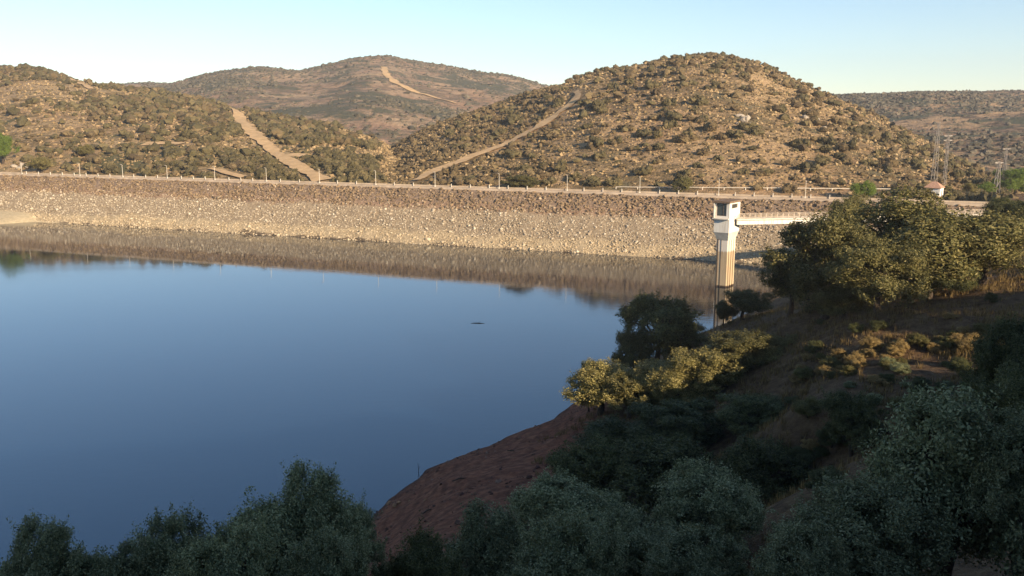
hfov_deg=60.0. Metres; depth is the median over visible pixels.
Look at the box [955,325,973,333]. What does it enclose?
dry clump
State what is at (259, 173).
shrub
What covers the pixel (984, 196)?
shrub
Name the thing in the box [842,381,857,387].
scrub clump
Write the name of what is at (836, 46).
sky
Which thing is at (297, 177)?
shrub
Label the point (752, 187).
guard rail
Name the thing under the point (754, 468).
holm oak
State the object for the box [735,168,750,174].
shrub
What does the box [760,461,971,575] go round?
holm oak
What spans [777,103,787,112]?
shrub
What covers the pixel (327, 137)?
shrub
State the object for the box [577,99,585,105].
shrub
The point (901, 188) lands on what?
shrub
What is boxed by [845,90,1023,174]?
hill
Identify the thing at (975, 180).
shrub
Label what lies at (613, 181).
shrub
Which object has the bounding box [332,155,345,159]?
shrub
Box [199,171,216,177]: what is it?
shrub
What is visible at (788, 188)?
shrub
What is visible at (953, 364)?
bush
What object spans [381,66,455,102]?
dirt track
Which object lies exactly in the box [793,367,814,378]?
dry clump
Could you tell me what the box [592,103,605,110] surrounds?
shrub
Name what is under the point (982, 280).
holm oak
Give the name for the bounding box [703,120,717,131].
shrub
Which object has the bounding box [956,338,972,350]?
dry clump
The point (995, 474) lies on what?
holm oak
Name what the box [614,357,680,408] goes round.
oak bush
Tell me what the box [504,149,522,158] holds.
shrub
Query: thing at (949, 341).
dry clump
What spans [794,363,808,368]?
dry clump
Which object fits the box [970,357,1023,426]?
holm oak
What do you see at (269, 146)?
dirt track
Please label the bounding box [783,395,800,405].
scrub clump
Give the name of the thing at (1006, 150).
lattice pylon
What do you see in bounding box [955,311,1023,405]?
holm oak
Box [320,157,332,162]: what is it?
shrub
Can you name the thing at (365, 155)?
shrub
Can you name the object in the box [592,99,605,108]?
shrub
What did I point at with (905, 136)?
shrub
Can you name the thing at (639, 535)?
holm oak
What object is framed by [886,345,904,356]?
dry clump
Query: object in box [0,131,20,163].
leafy tree
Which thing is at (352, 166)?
shrub
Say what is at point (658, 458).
holm oak
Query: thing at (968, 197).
shrub
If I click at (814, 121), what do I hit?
shrub
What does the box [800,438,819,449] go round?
scrub clump
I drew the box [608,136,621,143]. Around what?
shrub
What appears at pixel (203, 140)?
shrub
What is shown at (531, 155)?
shrub
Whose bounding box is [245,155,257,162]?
shrub
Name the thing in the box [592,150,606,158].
shrub
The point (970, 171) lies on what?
shrub
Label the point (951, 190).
shrub
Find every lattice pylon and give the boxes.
[930,122,940,181]
[942,135,952,184]
[993,162,1003,192]
[1002,148,1008,178]
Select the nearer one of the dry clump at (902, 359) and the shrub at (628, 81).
the dry clump at (902, 359)
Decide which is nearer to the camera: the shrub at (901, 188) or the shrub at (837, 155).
the shrub at (901, 188)
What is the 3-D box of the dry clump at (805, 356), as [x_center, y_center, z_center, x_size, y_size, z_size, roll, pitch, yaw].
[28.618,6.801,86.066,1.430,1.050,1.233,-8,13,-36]
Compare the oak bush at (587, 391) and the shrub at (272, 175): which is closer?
the oak bush at (587, 391)
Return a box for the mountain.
[125,56,548,144]
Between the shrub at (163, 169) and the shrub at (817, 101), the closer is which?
the shrub at (163, 169)
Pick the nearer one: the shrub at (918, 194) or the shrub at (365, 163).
the shrub at (918, 194)
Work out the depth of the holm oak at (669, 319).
112.88 m
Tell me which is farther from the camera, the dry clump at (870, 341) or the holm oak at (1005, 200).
the holm oak at (1005, 200)
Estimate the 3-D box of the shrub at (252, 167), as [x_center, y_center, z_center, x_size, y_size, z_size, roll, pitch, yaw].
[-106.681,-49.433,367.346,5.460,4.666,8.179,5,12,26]
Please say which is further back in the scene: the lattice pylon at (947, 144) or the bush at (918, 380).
the lattice pylon at (947, 144)
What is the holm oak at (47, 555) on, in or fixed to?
on the hillside
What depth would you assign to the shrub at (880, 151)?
333.03 m
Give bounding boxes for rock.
[738,116,748,122]
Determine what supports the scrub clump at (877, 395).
on the hillside
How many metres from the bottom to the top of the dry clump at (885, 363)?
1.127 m
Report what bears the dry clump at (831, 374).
on the hillside
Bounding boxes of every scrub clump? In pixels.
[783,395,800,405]
[787,374,805,383]
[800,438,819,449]
[815,319,825,324]
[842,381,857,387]
[846,322,866,331]
[866,393,883,399]
[868,320,888,331]
[871,377,892,386]
[880,357,894,363]
[882,420,895,429]
[889,361,911,373]
[899,381,908,387]
[933,379,957,391]
[938,361,949,366]
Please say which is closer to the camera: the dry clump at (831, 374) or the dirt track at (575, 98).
the dry clump at (831, 374)
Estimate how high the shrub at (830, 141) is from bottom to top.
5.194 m
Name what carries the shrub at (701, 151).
on the hill at (674, 162)
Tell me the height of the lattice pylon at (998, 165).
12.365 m
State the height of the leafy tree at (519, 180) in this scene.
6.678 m
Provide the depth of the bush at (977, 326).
77.96 m
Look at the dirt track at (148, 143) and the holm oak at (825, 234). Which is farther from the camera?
the dirt track at (148, 143)
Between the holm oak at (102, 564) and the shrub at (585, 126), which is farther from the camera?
the shrub at (585, 126)
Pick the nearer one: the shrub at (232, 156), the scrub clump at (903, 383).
the scrub clump at (903, 383)
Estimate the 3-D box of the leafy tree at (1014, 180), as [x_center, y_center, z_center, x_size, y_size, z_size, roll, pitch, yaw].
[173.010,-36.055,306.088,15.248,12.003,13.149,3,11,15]
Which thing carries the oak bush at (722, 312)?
on the hillside
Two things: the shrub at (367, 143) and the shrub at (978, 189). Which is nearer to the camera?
the shrub at (978, 189)
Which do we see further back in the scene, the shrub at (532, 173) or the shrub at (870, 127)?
the shrub at (870, 127)
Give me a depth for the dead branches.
101.82 m
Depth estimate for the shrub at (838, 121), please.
392.60 m
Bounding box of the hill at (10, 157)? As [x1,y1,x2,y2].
[0,73,392,181]
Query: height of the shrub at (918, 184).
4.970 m
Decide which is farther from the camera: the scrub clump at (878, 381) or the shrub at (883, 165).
the shrub at (883, 165)
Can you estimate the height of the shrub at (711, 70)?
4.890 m
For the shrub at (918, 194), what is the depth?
265.68 m
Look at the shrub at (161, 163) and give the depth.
380.88 m
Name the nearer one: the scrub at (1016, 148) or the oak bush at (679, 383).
the oak bush at (679, 383)
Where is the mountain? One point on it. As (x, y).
(343, 112)
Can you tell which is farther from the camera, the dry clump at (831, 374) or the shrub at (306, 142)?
the shrub at (306, 142)
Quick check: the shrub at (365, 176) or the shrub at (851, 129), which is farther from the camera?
the shrub at (851, 129)
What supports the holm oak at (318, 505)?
on the hillside
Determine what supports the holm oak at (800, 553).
on the hillside
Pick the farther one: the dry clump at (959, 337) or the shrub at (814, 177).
the shrub at (814, 177)
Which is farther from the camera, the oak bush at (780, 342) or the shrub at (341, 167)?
the shrub at (341, 167)
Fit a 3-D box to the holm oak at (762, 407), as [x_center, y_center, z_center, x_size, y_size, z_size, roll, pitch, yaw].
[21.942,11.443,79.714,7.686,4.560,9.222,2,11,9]
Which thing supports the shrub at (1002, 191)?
on the hill at (674, 162)
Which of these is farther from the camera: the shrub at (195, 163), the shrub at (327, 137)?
the shrub at (327, 137)
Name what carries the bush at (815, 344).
on the hillside
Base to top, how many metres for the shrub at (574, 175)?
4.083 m
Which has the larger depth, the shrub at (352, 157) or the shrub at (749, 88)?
the shrub at (749, 88)
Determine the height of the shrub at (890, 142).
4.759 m
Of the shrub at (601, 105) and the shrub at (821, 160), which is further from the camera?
the shrub at (601, 105)
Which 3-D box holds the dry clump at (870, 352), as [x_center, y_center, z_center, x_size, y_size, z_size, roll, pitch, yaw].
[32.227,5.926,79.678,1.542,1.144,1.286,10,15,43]
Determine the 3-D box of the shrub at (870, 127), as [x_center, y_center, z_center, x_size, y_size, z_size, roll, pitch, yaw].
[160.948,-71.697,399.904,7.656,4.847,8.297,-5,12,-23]
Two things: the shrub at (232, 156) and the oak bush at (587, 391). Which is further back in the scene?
the shrub at (232, 156)
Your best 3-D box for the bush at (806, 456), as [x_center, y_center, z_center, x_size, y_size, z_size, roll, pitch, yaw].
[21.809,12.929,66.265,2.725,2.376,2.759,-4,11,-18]
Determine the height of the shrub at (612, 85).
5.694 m
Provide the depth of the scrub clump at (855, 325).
85.13 m
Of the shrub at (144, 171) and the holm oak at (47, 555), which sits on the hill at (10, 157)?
the shrub at (144, 171)
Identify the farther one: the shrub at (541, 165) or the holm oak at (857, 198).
the shrub at (541, 165)
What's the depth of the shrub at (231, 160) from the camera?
377.65 m
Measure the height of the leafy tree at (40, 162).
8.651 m
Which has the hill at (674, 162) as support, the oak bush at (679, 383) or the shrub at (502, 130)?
the shrub at (502, 130)
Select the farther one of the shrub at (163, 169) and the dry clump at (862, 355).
the shrub at (163, 169)
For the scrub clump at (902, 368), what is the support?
on the hillside
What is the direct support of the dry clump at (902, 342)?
on the hillside
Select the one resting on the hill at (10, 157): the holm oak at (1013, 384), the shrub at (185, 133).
the shrub at (185, 133)
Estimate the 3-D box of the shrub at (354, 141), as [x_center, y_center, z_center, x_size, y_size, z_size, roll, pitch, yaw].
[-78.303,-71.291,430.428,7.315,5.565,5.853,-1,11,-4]
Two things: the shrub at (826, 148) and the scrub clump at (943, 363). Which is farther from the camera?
the shrub at (826, 148)
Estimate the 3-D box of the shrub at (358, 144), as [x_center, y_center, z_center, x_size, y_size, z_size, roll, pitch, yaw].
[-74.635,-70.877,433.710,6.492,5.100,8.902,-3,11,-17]
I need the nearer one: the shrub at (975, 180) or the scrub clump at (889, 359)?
the scrub clump at (889, 359)
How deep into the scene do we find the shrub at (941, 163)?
326.59 m
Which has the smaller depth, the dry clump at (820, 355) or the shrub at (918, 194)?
the dry clump at (820, 355)
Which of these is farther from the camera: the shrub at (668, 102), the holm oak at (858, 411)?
the shrub at (668, 102)
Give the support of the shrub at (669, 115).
on the hill at (674, 162)
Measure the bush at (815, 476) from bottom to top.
2.220 m
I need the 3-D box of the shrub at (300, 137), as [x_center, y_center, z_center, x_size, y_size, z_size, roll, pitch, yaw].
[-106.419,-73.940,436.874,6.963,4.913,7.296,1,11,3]
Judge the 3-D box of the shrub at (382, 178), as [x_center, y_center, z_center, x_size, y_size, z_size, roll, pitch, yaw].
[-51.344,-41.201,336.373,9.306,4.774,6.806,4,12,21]
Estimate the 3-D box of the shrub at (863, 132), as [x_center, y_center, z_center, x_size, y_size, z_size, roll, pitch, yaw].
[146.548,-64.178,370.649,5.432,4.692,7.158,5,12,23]
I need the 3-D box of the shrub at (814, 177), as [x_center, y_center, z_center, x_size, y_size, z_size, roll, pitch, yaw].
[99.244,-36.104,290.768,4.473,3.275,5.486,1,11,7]
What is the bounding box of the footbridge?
[735,209,984,224]
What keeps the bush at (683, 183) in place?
on the hill at (674, 162)
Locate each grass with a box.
[531,248,1023,573]
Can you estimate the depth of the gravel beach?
346.30 m
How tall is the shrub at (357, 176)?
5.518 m
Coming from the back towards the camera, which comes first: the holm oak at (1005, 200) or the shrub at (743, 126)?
the shrub at (743, 126)
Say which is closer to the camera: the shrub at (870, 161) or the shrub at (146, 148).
the shrub at (870, 161)
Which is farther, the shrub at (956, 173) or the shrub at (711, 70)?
the shrub at (711, 70)
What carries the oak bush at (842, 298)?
on the hillside
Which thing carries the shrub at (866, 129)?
on the hill at (674, 162)
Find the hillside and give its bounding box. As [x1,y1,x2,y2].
[366,193,1023,575]
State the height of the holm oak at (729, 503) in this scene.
6.987 m
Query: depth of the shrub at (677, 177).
291.87 m
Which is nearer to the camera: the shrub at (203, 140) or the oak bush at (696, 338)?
the oak bush at (696, 338)
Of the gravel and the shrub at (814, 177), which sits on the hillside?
the gravel
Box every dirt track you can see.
[70,78,93,88]
[141,142,184,144]
[208,167,247,177]
[229,107,331,180]
[281,153,307,156]
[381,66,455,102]
[413,90,580,179]
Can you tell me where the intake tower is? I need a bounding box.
[712,199,741,286]
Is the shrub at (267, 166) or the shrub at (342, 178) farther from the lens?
the shrub at (267, 166)
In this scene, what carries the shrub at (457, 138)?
on the hill at (674, 162)
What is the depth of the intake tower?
208.85 m
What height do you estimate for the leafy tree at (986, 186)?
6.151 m
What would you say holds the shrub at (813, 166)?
on the hill at (674, 162)
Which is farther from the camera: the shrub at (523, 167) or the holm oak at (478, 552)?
the shrub at (523, 167)
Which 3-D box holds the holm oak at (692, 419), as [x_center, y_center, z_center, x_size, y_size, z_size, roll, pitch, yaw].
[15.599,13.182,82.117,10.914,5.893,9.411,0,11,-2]
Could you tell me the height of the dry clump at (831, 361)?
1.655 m
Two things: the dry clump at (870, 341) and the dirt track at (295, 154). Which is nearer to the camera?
the dry clump at (870, 341)
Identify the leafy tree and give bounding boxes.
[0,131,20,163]
[27,156,54,172]
[75,144,93,155]
[499,174,539,187]
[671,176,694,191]
[849,180,876,196]
[961,182,977,191]
[976,181,997,192]
[990,167,1023,193]
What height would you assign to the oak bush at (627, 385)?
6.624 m
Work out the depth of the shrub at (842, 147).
327.65 m
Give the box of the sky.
[0,0,1023,93]
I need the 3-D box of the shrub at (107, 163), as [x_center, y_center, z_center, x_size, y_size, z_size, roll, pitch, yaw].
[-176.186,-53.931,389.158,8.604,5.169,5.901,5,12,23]
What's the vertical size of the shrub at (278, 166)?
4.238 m
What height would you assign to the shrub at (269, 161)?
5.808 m
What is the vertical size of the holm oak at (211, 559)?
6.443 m
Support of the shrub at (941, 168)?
on the hill at (674, 162)
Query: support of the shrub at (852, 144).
on the hill at (674, 162)
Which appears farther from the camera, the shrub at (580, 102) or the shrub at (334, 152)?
the shrub at (580, 102)
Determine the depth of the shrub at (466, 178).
322.42 m
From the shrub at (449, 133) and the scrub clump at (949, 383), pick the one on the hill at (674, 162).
the shrub at (449, 133)
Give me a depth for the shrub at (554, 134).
371.79 m
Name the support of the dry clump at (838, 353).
on the hillside
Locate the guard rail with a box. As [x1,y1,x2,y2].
[637,187,849,190]
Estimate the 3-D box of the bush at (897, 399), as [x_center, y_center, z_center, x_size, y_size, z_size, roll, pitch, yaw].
[28.364,8.688,64.323,2.490,2.052,2.075,-1,11,-3]
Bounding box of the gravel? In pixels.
[373,401,636,562]
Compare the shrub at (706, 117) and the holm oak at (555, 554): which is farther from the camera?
the shrub at (706, 117)
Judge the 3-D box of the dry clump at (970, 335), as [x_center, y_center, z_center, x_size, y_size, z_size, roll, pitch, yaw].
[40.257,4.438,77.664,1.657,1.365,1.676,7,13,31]
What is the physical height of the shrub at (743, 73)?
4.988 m
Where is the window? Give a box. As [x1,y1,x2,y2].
[717,203,726,215]
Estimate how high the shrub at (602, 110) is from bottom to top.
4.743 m
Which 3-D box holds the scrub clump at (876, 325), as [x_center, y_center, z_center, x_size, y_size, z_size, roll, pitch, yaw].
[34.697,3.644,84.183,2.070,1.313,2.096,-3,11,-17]
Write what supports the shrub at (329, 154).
on the hill at (10, 157)
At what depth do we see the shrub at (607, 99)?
413.50 m
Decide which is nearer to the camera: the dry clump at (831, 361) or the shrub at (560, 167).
the dry clump at (831, 361)
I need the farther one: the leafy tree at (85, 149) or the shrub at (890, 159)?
the leafy tree at (85, 149)
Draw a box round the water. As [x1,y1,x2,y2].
[0,222,785,567]
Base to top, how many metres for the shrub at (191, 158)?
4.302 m
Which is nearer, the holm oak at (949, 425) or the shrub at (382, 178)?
the holm oak at (949, 425)
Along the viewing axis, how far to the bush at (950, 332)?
79.17 m
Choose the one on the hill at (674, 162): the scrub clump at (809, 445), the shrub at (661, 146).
the shrub at (661, 146)
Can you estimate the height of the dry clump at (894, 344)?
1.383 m
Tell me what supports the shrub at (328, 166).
on the hill at (10, 157)
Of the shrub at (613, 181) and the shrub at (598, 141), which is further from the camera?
the shrub at (598, 141)
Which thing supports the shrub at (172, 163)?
on the hill at (10, 157)
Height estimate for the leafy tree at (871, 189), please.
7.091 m
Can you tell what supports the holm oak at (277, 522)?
on the hillside
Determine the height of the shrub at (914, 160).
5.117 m
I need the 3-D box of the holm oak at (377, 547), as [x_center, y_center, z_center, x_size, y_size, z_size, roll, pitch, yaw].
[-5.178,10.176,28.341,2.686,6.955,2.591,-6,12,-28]
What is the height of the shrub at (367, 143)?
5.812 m
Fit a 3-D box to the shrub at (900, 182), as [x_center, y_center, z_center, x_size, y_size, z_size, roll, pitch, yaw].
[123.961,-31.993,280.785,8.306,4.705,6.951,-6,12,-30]
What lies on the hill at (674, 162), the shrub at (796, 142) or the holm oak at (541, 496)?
the shrub at (796, 142)
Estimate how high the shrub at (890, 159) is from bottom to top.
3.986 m
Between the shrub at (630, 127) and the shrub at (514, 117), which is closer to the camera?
the shrub at (630, 127)
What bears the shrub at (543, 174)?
on the hill at (674, 162)
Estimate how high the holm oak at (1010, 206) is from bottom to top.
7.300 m
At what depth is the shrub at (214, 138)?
429.02 m
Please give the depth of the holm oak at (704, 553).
30.02 m
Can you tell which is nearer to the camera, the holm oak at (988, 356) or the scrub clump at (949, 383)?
the holm oak at (988, 356)
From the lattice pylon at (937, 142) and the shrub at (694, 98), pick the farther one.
the shrub at (694, 98)
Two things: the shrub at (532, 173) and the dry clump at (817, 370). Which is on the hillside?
the dry clump at (817, 370)
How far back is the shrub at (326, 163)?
363.07 m
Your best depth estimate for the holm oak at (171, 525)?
23.70 m
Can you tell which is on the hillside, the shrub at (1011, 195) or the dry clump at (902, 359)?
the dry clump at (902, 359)
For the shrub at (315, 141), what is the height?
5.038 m
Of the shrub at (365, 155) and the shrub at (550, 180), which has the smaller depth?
the shrub at (550, 180)
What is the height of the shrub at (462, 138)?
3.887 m
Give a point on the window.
(721, 207)
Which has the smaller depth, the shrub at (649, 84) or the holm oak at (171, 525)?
the holm oak at (171, 525)
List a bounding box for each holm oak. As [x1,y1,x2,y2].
[0,508,94,575]
[60,523,164,575]
[111,496,226,575]
[164,502,288,575]
[193,485,306,575]
[264,455,373,575]
[273,520,372,575]
[309,488,390,575]
[372,510,467,575]
[438,492,535,575]
[490,499,629,575]
[503,465,637,546]
[545,428,630,500]
[570,413,673,463]
[589,492,690,575]
[606,431,719,526]
[614,288,704,360]
[622,397,734,449]
[636,519,754,575]
[649,454,774,569]
[714,390,787,435]
[714,432,811,505]
[717,288,777,319]
[747,518,855,575]
[753,243,822,316]
[759,202,894,319]
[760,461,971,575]
[817,231,936,312]
[819,387,891,456]
[830,189,877,228]
[836,183,1023,296]
[839,375,1023,575]
[939,208,1023,285]
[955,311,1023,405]
[961,399,1023,575]
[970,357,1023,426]
[979,199,1023,220]
[983,194,1023,217]
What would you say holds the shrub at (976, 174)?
on the hill at (674, 162)
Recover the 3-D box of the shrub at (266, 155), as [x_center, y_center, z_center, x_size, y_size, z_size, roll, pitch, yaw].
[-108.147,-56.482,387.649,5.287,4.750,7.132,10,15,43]
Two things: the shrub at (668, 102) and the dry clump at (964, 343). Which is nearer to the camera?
the dry clump at (964, 343)
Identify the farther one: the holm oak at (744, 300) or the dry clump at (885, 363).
the holm oak at (744, 300)
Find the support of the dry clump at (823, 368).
on the hillside
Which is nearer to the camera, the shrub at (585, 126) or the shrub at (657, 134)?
the shrub at (657, 134)
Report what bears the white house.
on the hill at (674, 162)
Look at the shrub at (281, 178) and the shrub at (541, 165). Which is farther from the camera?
the shrub at (281, 178)
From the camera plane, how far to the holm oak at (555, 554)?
29.03 m
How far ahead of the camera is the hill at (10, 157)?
448.52 m
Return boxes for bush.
[559,357,633,415]
[577,360,595,411]
[598,367,659,417]
[611,327,655,368]
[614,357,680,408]
[643,354,700,402]
[658,321,716,349]
[662,343,747,400]
[690,328,777,371]
[714,300,736,325]
[752,331,798,364]
[785,446,816,467]
[791,395,821,417]
[804,466,843,495]
[808,340,824,353]
[810,282,873,321]
[814,427,849,447]
[839,365,857,376]
[879,373,897,382]
[886,395,918,411]
[895,255,983,299]
[909,376,933,391]
[945,356,973,375]
[946,330,958,335]
[967,281,978,289]
[972,322,992,333]
[984,291,1000,302]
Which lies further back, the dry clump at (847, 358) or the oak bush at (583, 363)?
the oak bush at (583, 363)
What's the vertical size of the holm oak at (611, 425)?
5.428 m
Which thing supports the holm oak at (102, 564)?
on the hillside
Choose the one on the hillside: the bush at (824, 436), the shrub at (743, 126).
the bush at (824, 436)
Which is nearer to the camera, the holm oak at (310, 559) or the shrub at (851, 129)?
the holm oak at (310, 559)
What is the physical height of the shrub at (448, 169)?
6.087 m
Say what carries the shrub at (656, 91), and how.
on the hill at (674, 162)
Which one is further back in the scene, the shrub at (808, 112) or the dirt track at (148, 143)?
the dirt track at (148, 143)
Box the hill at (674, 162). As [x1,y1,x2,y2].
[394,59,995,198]
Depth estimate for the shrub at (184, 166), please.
370.38 m
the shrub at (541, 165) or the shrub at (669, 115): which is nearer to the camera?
the shrub at (541, 165)
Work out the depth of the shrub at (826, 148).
321.23 m
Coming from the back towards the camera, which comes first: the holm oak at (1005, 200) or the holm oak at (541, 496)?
the holm oak at (1005, 200)
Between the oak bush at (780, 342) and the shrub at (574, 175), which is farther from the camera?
the shrub at (574, 175)
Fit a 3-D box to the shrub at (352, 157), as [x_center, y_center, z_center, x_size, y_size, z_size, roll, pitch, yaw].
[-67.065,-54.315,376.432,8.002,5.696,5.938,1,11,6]
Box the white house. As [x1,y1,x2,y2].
[925,181,944,196]
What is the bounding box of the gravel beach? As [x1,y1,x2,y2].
[0,210,67,223]
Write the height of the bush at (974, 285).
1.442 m
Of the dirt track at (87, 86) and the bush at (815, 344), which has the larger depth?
the dirt track at (87, 86)
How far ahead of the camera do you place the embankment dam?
295.44 m
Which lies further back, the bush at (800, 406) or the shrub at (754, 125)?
the shrub at (754, 125)
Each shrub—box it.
[102,161,113,168]
[102,165,119,173]
[139,168,155,175]
[142,144,152,151]
[151,166,167,173]
[155,160,169,166]
[166,150,185,156]
[169,158,178,166]
[181,129,191,137]
[181,164,198,169]
[184,156,199,161]
[187,160,202,165]
[197,137,213,142]
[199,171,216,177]
[208,135,221,142]
[209,145,219,153]
[221,154,236,159]
[222,155,237,164]
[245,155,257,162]
[246,163,256,172]
[254,169,268,179]
[258,163,275,170]
[261,153,271,157]
[263,158,272,165]
[266,170,283,179]
[271,174,287,180]
[272,163,283,169]
[283,171,296,178]
[287,168,299,172]
[290,134,303,141]
[291,175,305,180]
[299,139,311,147]
[304,154,319,163]
[309,137,321,145]
[318,135,330,141]
[319,151,332,157]
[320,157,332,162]
[323,161,333,165]
[323,164,332,169]
[329,174,348,181]
[331,149,338,156]
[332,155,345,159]
[337,149,347,157]
[337,165,346,173]
[347,154,358,160]
[347,174,361,179]
[348,164,357,169]
[349,159,361,165]
[351,135,357,145]
[355,139,363,146]
[360,173,374,181]
[361,153,367,158]
[361,160,380,166]
[363,140,375,149]
[364,162,378,168]
[367,167,384,175]
[370,174,387,182]
[372,154,384,160]
[440,163,457,174]
[444,130,455,137]
[453,134,469,140]
[459,136,467,140]
[460,174,476,181]
[494,128,507,134]
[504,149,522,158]
[507,113,523,122]
[516,162,532,170]
[522,170,539,178]
[527,152,535,158]
[534,169,553,178]
[538,162,549,167]
[540,176,556,184]
[543,130,566,139]
[553,161,566,171]
[556,97,564,103]
[565,171,582,180]
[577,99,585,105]
[580,175,601,186]
[582,123,592,128]
[588,136,603,146]
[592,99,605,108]
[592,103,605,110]
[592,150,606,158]
[595,106,607,113]
[602,98,611,102]
[603,176,622,186]
[606,81,619,89]
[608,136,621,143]
[623,78,633,84]
[623,124,634,131]
[635,128,652,136]
[637,165,652,173]
[644,79,661,88]
[649,87,661,95]
[650,128,662,138]
[653,142,664,149]
[660,98,676,106]
[662,119,674,128]
[664,110,683,119]
[666,118,677,127]
[672,133,690,142]
[672,173,689,182]
[679,169,691,174]
[681,130,692,135]
[688,93,706,103]
[688,133,699,140]
[692,160,704,167]
[694,115,708,121]
[695,148,708,154]
[696,97,708,105]
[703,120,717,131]
[705,67,719,73]
[714,131,727,139]
[725,129,743,138]
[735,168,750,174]
[737,121,751,130]
[738,70,749,77]
[744,84,754,92]
[745,126,764,135]
[747,122,761,128]
[758,167,774,173]
[765,104,780,110]
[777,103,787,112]
[781,182,797,193]
[788,137,809,148]
[794,93,809,102]
[795,161,820,171]
[801,109,817,115]
[807,115,822,125]
[809,174,819,180]
[810,98,822,105]
[814,144,832,153]
[814,154,827,165]
[816,135,837,145]
[828,115,846,124]
[832,152,846,159]
[834,143,848,151]
[841,140,857,149]
[842,124,859,131]
[856,130,868,135]
[860,126,876,132]
[860,157,877,165]
[861,124,875,129]
[874,148,885,154]
[875,161,892,168]
[877,136,894,146]
[879,157,899,166]
[880,131,893,138]
[889,180,915,189]
[890,183,914,194]
[896,134,911,138]
[905,144,919,150]
[908,179,925,188]
[910,155,927,166]
[910,191,931,199]
[930,152,951,159]
[934,161,952,170]
[936,165,952,173]
[941,193,958,200]
[943,188,961,194]
[948,159,960,168]
[949,168,964,177]
[958,192,975,200]
[964,167,976,175]
[968,171,984,177]
[969,177,985,183]
[972,188,985,192]
[974,189,1000,201]
[992,188,1012,193]
[1000,192,1019,198]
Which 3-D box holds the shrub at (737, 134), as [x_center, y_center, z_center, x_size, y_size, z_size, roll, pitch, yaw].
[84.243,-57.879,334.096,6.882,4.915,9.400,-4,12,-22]
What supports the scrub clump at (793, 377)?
on the hillside
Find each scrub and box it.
[0,52,1023,199]
[116,54,1023,176]
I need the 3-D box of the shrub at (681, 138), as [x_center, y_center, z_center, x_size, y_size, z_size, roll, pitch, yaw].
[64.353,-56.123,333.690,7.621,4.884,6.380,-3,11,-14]
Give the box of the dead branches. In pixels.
[933,287,947,292]
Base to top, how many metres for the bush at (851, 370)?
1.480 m
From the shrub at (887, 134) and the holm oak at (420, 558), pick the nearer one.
the holm oak at (420, 558)
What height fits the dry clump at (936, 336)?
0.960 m
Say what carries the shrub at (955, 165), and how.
on the hill at (674, 162)
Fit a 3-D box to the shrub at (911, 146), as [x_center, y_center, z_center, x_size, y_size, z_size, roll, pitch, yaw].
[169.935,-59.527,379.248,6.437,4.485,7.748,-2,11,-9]
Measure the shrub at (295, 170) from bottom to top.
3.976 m
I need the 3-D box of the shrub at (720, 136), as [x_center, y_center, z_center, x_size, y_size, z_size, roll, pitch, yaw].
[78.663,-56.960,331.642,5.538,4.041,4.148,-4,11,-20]
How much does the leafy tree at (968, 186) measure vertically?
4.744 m
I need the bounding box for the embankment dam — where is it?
[0,172,987,263]
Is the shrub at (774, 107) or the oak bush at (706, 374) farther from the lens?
the shrub at (774, 107)
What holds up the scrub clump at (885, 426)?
on the hillside
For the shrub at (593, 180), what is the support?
on the hill at (674, 162)
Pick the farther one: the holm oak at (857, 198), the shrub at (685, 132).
the shrub at (685, 132)
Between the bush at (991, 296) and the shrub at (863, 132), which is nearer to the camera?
the bush at (991, 296)
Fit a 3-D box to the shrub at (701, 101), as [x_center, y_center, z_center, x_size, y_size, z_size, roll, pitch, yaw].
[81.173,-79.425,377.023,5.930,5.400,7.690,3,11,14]
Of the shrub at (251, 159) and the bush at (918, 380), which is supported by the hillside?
the bush at (918, 380)
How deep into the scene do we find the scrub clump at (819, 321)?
97.08 m
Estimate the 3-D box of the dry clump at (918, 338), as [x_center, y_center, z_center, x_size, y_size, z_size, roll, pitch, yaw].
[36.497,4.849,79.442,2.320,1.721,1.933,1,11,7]
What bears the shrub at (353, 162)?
on the hill at (10, 157)
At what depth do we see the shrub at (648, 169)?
306.31 m
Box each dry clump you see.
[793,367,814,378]
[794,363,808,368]
[801,353,812,360]
[814,365,821,373]
[815,353,825,358]
[818,356,843,367]
[818,364,838,377]
[826,347,847,358]
[827,371,839,378]
[843,352,860,363]
[849,357,868,367]
[853,350,865,357]
[858,335,885,350]
[864,348,878,356]
[876,353,893,360]
[877,359,892,369]
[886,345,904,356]
[887,341,905,351]
[894,338,910,349]
[895,357,907,363]
[905,332,929,347]
[927,342,941,351]
[927,346,940,352]
[932,335,940,340]
[937,335,958,347]
[949,332,969,343]
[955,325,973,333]
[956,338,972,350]
[965,332,980,340]
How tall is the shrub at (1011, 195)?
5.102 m
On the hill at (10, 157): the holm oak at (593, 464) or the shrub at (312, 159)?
the shrub at (312, 159)
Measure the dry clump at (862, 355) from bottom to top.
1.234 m
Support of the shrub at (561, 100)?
on the hill at (674, 162)
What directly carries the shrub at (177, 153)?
on the hill at (10, 157)
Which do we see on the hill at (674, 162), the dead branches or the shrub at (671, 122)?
the shrub at (671, 122)
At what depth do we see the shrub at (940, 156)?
374.73 m
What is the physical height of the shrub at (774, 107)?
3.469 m

